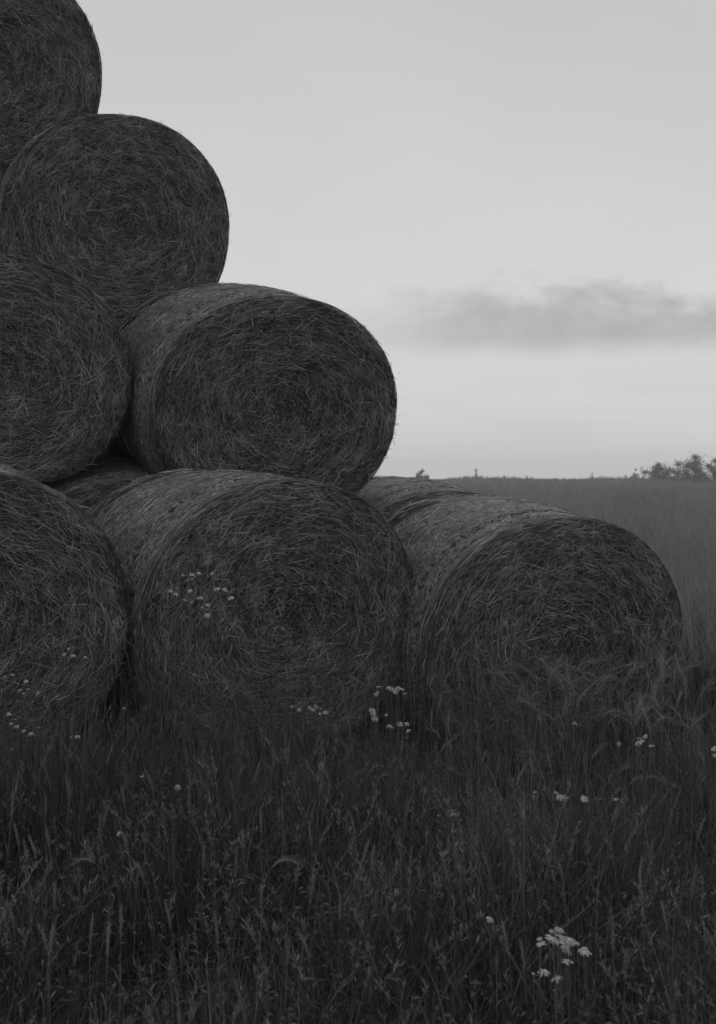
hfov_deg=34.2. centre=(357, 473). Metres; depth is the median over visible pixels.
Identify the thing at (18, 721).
daisy
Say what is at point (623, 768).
grain stalk
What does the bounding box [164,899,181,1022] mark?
grain stalk
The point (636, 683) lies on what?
grain stalk
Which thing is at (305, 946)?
grain stalk
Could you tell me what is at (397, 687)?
daisy
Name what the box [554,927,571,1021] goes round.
daisy
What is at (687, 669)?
grain stalk
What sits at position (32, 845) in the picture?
grain stalk
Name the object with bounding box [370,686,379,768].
daisy
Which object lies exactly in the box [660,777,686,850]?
grain stalk
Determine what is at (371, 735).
daisy
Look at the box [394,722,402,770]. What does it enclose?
daisy
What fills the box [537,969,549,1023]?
daisy
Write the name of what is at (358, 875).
grain stalk
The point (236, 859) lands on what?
grain stalk
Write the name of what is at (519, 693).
grain stalk
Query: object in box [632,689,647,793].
grain stalk
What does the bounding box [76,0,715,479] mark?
sky
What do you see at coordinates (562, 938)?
daisy
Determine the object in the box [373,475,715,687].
field crop
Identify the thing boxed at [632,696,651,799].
grain stalk
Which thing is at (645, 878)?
grain stalk
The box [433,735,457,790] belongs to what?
grain stalk
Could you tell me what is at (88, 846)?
grain stalk
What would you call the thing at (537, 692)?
grain stalk
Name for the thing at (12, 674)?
daisy
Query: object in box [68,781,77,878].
grain stalk
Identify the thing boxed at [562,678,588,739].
grain stalk
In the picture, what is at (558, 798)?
daisy
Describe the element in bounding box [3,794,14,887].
grain stalk
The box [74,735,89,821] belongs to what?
daisy
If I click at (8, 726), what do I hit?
daisy
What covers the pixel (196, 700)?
daisy
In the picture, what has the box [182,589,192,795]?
daisy
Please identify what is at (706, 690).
grain stalk
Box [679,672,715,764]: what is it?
grain stalk
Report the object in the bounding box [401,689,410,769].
daisy
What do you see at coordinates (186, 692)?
daisy
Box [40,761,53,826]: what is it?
grain stalk
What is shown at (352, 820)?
grain stalk
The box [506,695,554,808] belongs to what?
grain stalk
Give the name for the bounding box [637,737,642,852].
daisy
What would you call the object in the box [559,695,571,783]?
grain stalk
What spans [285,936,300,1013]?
grain stalk
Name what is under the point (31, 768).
daisy
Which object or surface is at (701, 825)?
grain stalk
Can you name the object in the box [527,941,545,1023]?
daisy
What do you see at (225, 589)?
daisy
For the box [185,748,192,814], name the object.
grain stalk
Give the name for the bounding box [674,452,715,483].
broadleaf tree
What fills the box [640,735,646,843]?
daisy
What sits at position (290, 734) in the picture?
daisy
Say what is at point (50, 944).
grain stalk
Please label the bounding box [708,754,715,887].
daisy
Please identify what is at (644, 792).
daisy
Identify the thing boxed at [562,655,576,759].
grain stalk
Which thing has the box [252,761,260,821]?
grain stalk
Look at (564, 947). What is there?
daisy
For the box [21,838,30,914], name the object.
grain stalk
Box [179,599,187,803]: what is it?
daisy
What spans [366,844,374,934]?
grain stalk
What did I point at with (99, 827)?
grain stalk
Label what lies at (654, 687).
grain stalk
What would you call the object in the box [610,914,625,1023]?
grain stalk
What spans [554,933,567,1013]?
daisy
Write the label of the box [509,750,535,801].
grain stalk
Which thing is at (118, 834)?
daisy
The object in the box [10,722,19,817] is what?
daisy
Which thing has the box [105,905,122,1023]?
grain stalk
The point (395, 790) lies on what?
grain stalk
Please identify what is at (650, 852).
grain stalk
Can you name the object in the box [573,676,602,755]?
grain stalk
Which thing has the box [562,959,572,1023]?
daisy
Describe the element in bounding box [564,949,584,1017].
daisy
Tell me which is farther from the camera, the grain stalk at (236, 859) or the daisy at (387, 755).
the daisy at (387, 755)
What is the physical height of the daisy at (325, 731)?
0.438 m
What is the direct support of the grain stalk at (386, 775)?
on the ground at (258, 921)
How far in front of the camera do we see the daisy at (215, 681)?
4.60 m
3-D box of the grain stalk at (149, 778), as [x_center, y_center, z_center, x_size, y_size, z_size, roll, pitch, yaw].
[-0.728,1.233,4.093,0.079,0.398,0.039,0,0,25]
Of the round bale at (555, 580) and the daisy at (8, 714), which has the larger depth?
the round bale at (555, 580)
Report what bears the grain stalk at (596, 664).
on the ground at (258, 921)
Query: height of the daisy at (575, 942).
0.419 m
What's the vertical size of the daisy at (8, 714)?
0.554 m
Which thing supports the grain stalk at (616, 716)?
on the ground at (258, 921)
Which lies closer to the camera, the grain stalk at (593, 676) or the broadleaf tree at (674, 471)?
the grain stalk at (593, 676)
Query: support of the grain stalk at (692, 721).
on the ground at (258, 921)
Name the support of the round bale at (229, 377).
on the round bale at (255, 542)
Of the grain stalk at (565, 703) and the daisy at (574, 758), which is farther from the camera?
the grain stalk at (565, 703)
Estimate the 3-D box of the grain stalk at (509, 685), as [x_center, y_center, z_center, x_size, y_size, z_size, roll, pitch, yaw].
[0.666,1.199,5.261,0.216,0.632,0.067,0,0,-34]
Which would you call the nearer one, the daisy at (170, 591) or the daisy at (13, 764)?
the daisy at (13, 764)
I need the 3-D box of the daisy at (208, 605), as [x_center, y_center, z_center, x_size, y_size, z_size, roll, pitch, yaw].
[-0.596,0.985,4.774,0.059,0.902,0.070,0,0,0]
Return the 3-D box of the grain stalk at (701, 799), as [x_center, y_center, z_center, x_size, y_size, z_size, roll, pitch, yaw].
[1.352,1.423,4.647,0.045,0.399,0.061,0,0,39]
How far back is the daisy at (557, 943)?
2.66 m
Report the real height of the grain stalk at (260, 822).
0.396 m
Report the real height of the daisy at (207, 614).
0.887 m
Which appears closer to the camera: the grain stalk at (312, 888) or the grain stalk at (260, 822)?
the grain stalk at (312, 888)
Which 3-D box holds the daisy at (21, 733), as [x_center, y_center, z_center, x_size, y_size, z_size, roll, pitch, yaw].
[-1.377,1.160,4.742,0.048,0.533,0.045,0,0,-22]
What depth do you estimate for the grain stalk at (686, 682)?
5.97 m
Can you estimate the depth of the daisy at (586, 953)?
2.79 m
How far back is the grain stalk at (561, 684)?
5.49 m
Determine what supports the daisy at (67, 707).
on the ground at (258, 921)
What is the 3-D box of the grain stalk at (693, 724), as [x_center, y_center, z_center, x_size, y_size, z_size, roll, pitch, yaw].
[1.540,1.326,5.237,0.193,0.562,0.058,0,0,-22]
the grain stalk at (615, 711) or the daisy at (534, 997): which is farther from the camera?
the grain stalk at (615, 711)
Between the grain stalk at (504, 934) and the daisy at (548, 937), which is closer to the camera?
the daisy at (548, 937)
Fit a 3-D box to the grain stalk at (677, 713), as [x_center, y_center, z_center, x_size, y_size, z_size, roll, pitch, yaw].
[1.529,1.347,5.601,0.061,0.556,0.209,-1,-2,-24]
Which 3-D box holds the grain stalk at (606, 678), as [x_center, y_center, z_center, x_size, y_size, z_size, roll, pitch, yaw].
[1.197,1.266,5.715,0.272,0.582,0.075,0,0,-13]
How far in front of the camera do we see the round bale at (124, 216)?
7.62 m
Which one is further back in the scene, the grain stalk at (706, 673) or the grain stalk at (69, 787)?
the grain stalk at (706, 673)
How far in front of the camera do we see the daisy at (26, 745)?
4.72 m
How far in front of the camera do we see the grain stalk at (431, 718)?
5.07 m
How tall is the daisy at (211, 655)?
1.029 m
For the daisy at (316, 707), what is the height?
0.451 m
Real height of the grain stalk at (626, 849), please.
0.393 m
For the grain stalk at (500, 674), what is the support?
on the ground at (258, 921)
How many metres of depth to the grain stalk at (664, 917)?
3.28 m
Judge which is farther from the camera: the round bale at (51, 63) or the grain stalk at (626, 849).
the round bale at (51, 63)
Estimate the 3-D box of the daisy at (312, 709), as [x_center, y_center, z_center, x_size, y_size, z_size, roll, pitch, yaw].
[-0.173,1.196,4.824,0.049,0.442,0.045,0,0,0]
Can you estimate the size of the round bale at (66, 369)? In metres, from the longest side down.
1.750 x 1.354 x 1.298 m
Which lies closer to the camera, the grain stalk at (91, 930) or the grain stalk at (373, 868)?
the grain stalk at (91, 930)
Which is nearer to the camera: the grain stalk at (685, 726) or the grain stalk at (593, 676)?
the grain stalk at (685, 726)
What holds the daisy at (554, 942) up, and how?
on the ground at (258, 921)
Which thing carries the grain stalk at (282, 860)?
on the ground at (258, 921)
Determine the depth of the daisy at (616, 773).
4.56 m
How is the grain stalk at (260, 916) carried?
on the ground at (258, 921)
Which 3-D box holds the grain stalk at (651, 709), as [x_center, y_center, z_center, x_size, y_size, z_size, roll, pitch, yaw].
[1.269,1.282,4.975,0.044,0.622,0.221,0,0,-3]
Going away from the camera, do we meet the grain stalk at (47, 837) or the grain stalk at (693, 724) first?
the grain stalk at (47, 837)
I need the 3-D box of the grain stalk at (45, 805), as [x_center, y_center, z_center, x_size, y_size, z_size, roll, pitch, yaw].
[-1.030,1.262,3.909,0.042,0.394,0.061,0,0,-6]
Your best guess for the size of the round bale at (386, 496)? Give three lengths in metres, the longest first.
1.703 x 1.356 x 1.285 m
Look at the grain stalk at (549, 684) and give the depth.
5.36 m
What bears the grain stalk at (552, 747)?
on the ground at (258, 921)
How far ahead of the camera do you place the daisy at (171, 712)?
4.60 m
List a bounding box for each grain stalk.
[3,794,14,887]
[3,901,19,1018]
[6,772,19,855]
[9,771,19,825]
[13,822,25,906]
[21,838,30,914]
[25,832,40,937]
[34,919,49,1023]
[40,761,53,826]
[40,924,54,1023]
[42,854,54,925]
[44,793,54,885]
[45,825,55,910]
[53,881,62,1020]
[61,776,68,874]
[67,787,73,877]
[67,854,118,930]
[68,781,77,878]
[83,836,89,921]
[88,914,98,1023]
[90,741,100,770]
[94,816,101,924]
[95,803,108,889]
[98,918,111,1008]
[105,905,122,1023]
[106,747,112,793]
[117,827,136,934]
[120,784,129,867]
[121,780,126,838]
[129,855,159,972]
[133,863,141,971]
[141,811,161,883]
[144,768,155,848]
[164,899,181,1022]
[166,947,174,1023]
[173,712,176,773]
[180,777,211,837]
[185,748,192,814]
[185,767,190,860]
[187,783,190,837]
[197,842,204,964]
[203,823,214,878]
[213,913,219,1014]
[230,780,235,833]
[230,845,240,951]
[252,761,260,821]
[253,906,279,1020]
[257,881,267,989]
[258,854,309,952]
[259,809,262,871]
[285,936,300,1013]
[296,728,306,795]
[296,876,314,997]
[296,931,314,1023]
[304,824,330,934]
[307,820,315,894]
[309,732,322,781]
[321,767,333,806]
[336,891,341,1020]
[341,682,344,757]
[347,809,363,911]
[348,858,362,949]
[359,840,369,913]
[362,760,384,819]
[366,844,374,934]
[370,855,389,951]
[372,772,398,800]
[394,785,396,885]
[424,721,447,786]
[430,709,432,774]
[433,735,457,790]
[433,767,463,824]
[439,835,449,917]
[445,693,464,762]
[447,711,468,752]
[473,659,521,746]
[481,851,494,910]
[489,670,522,744]
[500,915,514,1023]
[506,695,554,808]
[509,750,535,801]
[516,761,528,842]
[517,674,527,739]
[517,859,524,950]
[518,939,527,1023]
[523,763,549,829]
[527,751,537,824]
[528,687,541,760]
[532,753,543,826]
[536,712,542,808]
[538,670,569,771]
[539,661,579,778]
[541,665,566,775]
[544,650,577,756]
[544,774,568,827]
[545,751,554,813]
[552,731,569,795]
[552,852,565,924]
[558,661,624,756]
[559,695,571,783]
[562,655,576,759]
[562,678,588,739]
[566,657,606,761]
[568,707,593,763]
[571,675,605,731]
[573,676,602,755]
[577,650,602,768]
[582,739,609,804]
[582,750,587,825]
[584,645,625,723]
[588,672,620,750]
[592,671,627,751]
[592,702,640,786]
[592,705,651,804]
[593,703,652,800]
[604,757,645,833]
[609,650,660,766]
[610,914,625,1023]
[618,690,633,778]
[618,694,665,818]
[618,832,630,909]
[623,950,627,1021]
[632,672,645,733]
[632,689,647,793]
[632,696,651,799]
[632,773,669,814]
[636,855,644,947]
[637,693,667,777]
[637,861,651,966]
[638,869,644,990]
[645,663,685,758]
[646,704,665,787]
[647,713,676,784]
[649,841,657,920]
[651,644,667,756]
[651,677,659,751]
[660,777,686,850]
[660,902,670,990]
[662,695,686,754]
[663,709,698,764]
[664,648,714,751]
[668,682,691,765]
[675,653,687,746]
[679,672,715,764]
[680,711,704,754]
[681,675,688,761]
[685,708,710,790]
[685,870,698,1001]
[689,816,706,906]
[693,679,715,761]
[696,783,703,852]
[698,745,705,800]
[700,658,715,745]
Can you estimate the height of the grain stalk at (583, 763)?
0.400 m
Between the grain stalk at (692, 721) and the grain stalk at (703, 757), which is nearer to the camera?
the grain stalk at (703, 757)
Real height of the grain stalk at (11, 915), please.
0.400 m
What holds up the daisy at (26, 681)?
on the ground at (258, 921)
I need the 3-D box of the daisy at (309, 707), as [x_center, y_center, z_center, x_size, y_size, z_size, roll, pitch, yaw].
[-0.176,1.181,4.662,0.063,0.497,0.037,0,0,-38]
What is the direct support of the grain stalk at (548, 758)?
on the ground at (258, 921)
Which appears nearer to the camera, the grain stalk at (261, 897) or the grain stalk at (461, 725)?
the grain stalk at (261, 897)
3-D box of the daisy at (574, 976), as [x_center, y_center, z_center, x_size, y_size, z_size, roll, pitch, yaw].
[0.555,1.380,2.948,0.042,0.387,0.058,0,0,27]
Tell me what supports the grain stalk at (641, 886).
on the ground at (258, 921)
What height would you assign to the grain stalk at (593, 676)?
0.701 m
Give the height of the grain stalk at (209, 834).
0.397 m
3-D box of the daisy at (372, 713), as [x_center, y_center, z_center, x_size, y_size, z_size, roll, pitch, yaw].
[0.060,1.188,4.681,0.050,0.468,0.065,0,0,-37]
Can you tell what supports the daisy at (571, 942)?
on the ground at (258, 921)
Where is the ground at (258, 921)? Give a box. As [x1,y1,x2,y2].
[0,491,715,1023]
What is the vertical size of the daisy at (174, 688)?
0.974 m
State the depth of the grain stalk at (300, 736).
4.72 m
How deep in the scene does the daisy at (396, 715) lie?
4.69 m
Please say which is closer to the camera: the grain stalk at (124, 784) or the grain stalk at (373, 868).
the grain stalk at (373, 868)
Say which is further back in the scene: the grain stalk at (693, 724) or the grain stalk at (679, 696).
the grain stalk at (679, 696)
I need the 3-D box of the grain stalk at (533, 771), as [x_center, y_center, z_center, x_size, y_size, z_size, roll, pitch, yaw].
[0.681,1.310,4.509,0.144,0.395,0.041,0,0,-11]
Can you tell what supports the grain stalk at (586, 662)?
on the ground at (258, 921)
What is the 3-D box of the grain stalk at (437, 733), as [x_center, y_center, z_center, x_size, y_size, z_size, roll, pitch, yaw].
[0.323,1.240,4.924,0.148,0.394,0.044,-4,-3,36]
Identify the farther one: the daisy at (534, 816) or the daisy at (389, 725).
the daisy at (389, 725)
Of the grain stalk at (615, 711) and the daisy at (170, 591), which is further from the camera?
the grain stalk at (615, 711)
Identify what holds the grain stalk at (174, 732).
on the ground at (258, 921)
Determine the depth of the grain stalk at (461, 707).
5.54 m
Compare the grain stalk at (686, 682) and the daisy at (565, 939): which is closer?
the daisy at (565, 939)
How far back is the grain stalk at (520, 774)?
4.37 m
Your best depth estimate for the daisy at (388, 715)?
4.74 m
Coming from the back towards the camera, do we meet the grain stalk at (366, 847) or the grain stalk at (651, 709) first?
the grain stalk at (651, 709)
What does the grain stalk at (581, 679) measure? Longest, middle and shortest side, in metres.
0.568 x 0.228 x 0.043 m
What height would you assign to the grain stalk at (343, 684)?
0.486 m
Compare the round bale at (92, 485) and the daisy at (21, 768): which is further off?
the round bale at (92, 485)
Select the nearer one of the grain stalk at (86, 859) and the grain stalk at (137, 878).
the grain stalk at (137, 878)
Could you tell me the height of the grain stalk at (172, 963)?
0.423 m
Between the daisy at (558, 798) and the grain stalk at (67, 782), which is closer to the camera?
the daisy at (558, 798)
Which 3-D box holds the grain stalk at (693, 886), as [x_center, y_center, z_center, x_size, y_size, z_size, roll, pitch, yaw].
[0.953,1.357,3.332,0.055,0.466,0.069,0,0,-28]
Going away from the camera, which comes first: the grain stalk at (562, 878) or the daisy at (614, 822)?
the grain stalk at (562, 878)
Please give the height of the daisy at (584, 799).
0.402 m
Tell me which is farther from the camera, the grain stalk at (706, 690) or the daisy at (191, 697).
the grain stalk at (706, 690)
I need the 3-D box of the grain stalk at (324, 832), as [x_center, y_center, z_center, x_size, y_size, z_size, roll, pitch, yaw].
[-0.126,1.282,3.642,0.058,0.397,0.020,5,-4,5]
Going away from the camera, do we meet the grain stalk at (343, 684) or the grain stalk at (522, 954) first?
the grain stalk at (522, 954)
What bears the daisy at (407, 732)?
on the ground at (258, 921)
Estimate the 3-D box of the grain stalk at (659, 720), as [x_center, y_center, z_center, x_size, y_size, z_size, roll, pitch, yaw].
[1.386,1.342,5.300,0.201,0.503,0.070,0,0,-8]
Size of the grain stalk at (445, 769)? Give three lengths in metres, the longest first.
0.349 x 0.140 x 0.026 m
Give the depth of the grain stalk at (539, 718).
5.12 m
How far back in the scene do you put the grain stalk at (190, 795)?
4.11 m
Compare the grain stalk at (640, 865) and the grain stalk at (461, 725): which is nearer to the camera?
the grain stalk at (640, 865)
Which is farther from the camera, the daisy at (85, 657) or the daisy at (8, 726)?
the daisy at (85, 657)
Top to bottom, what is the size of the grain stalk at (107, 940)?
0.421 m
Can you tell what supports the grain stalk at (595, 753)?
on the ground at (258, 921)
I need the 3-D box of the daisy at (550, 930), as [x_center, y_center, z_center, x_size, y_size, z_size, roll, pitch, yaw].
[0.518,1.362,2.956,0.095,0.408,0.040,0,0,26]
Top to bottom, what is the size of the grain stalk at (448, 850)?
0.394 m
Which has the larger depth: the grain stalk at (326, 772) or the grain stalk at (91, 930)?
the grain stalk at (326, 772)
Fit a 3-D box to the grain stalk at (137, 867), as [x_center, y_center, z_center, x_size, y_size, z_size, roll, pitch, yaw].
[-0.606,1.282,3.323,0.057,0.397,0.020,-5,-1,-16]
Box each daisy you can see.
[4,675,10,785]
[4,719,15,849]
[6,712,14,820]
[10,673,16,784]
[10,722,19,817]
[13,689,21,804]
[15,730,24,824]
[19,693,24,765]
[20,689,29,778]
[23,680,31,800]
[27,732,38,817]
[32,691,41,791]
[67,648,71,786]
[71,654,79,791]
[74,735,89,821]
[82,656,86,772]
[115,831,120,900]
[162,589,172,800]
[166,593,177,814]
[170,587,177,809]
[174,574,184,800]
[174,785,180,832]
[179,579,194,807]
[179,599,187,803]
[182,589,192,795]
[185,573,194,781]
[189,601,195,803]
[191,597,202,794]
[197,572,207,798]
[200,613,210,806]
[205,603,218,783]
[210,572,218,795]
[211,588,219,793]
[212,588,226,798]
[225,596,233,807]
[282,706,291,781]
[294,709,300,804]
[307,706,312,787]
[307,706,317,779]
[311,708,316,803]
[318,713,326,790]
[323,710,327,779]
[363,708,374,817]
[366,712,375,782]
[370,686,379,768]
[371,716,383,796]
[374,693,385,788]
[383,724,392,800]
[385,714,392,819]
[386,686,394,800]
[390,687,396,778]
[393,690,399,769]
[394,686,400,764]
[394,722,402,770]
[398,693,405,809]
[399,729,411,815]
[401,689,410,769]
[486,917,499,1020]
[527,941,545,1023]
[529,791,537,858]
[531,937,541,1023]
[531,972,539,1023]
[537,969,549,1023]
[545,934,552,1023]
[546,929,560,1007]
[549,937,558,1023]
[551,976,561,1023]
[552,795,563,863]
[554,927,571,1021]
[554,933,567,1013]
[556,941,564,1022]
[558,943,571,1023]
[559,928,568,1021]
[559,936,567,1014]
[561,937,571,1021]
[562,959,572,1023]
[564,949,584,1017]
[566,938,575,1023]
[572,944,581,1023]
[573,722,578,821]
[574,941,591,1023]
[578,947,590,1023]
[581,797,591,865]
[581,951,600,1023]
[604,741,620,828]
[609,798,618,870]
[635,741,645,847]
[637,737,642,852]
[638,740,649,854]
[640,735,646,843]
[649,745,654,838]
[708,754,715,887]
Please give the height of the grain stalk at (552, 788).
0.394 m
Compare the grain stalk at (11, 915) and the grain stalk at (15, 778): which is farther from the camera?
the grain stalk at (15, 778)
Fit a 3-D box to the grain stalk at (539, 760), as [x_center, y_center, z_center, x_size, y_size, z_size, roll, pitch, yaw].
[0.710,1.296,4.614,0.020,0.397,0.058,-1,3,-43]
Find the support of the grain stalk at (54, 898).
on the ground at (258, 921)
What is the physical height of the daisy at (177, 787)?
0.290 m
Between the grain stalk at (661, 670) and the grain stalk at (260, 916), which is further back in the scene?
the grain stalk at (661, 670)
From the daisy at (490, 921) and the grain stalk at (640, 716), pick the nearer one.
the daisy at (490, 921)
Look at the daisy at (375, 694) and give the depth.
4.76 m
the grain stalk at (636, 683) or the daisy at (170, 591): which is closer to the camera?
the daisy at (170, 591)
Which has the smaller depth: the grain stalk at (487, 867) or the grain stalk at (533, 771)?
the grain stalk at (487, 867)
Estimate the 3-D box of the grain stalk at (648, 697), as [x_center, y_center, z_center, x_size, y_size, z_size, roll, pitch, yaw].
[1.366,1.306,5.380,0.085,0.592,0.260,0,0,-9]
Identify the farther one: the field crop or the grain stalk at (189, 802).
the field crop
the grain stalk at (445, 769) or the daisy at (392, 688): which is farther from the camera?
the daisy at (392, 688)
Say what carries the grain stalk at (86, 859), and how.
on the ground at (258, 921)
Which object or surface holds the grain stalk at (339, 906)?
on the ground at (258, 921)
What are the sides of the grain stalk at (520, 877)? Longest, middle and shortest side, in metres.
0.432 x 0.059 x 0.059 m
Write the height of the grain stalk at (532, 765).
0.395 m
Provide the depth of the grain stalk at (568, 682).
5.35 m
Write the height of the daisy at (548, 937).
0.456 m
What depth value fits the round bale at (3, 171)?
7.96 m
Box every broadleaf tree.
[638,462,671,482]
[661,460,689,481]
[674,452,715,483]
[701,457,715,480]
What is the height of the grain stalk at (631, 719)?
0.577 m
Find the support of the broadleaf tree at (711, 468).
on the ground at (258, 921)
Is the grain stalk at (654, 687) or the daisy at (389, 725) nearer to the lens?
the daisy at (389, 725)
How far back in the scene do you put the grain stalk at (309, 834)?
3.66 m
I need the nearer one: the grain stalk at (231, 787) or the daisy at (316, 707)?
the grain stalk at (231, 787)
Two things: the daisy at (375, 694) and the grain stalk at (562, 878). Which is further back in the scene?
the daisy at (375, 694)
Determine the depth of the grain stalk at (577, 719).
5.29 m
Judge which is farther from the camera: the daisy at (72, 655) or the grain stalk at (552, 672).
the grain stalk at (552, 672)
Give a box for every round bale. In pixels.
[0,0,102,167]
[0,113,230,324]
[0,165,8,186]
[0,251,133,481]
[0,464,131,761]
[40,454,156,514]
[85,468,414,749]
[113,283,401,492]
[355,476,483,518]
[379,494,685,758]
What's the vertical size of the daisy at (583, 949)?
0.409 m
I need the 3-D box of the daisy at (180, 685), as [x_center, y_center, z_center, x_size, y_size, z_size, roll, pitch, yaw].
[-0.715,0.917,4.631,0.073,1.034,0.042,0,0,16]
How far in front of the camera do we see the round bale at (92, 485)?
6.98 m
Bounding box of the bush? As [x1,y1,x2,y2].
[415,468,429,479]
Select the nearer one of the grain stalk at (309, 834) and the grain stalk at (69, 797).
the grain stalk at (309, 834)
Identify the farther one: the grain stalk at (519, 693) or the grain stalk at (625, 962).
the grain stalk at (519, 693)
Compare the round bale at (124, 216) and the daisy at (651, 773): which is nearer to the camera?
the daisy at (651, 773)
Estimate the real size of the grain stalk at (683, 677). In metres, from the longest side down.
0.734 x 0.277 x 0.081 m
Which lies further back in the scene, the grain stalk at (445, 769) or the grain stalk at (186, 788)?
the grain stalk at (445, 769)
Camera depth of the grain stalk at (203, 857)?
3.40 m
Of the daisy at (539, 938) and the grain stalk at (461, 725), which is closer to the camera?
the daisy at (539, 938)
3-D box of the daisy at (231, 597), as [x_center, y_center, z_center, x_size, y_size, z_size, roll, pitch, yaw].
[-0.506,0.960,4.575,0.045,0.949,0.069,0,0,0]
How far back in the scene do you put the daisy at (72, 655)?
4.78 m
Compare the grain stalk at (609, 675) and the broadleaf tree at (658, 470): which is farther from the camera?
the broadleaf tree at (658, 470)
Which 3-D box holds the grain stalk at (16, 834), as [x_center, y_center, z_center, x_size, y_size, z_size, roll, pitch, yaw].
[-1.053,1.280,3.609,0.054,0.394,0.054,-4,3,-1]
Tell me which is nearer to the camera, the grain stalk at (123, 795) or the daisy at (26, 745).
the grain stalk at (123, 795)
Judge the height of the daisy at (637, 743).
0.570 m
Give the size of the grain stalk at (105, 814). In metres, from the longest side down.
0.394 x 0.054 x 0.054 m
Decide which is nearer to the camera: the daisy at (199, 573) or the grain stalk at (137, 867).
the grain stalk at (137, 867)
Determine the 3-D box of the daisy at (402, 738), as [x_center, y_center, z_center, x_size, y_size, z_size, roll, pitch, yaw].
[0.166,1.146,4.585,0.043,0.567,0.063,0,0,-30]
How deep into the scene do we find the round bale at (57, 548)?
5.13 m
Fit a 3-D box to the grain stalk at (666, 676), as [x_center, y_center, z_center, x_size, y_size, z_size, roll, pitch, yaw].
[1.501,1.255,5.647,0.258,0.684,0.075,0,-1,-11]
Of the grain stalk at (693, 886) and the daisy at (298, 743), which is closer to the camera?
the grain stalk at (693, 886)
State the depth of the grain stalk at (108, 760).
4.49 m
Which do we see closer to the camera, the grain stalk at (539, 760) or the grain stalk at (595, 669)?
the grain stalk at (539, 760)
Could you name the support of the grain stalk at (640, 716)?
on the ground at (258, 921)
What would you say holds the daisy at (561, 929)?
on the ground at (258, 921)
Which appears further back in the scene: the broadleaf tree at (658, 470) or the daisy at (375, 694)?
the broadleaf tree at (658, 470)
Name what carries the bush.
on the ground at (258, 921)
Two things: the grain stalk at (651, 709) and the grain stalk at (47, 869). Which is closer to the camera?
the grain stalk at (47, 869)
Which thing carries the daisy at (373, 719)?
on the ground at (258, 921)
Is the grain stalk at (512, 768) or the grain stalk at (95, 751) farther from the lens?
the grain stalk at (512, 768)
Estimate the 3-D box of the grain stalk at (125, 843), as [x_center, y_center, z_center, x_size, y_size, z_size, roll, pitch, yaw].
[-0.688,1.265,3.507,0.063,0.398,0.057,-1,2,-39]
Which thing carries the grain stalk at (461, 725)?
on the ground at (258, 921)
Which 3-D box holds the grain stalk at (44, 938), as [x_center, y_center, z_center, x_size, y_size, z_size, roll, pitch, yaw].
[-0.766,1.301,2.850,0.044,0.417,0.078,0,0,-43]
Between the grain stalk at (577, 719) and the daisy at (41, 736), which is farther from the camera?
the grain stalk at (577, 719)
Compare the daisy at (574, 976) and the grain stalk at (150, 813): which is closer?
the daisy at (574, 976)
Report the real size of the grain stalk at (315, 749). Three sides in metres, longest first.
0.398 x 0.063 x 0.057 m
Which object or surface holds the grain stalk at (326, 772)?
on the ground at (258, 921)
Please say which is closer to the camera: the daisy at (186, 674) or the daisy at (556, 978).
the daisy at (556, 978)
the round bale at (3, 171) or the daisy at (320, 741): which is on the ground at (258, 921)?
the daisy at (320, 741)
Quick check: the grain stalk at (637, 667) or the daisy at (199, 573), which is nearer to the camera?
the daisy at (199, 573)
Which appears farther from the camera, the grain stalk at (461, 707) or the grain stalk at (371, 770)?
the grain stalk at (461, 707)
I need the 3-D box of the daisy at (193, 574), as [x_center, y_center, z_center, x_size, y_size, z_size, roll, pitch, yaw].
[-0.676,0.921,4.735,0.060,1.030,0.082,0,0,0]
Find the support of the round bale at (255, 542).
on the ground at (258, 921)
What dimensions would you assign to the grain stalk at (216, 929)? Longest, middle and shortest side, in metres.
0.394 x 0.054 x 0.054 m
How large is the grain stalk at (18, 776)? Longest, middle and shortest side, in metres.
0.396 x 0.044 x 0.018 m
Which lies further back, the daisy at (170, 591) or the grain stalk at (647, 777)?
the daisy at (170, 591)

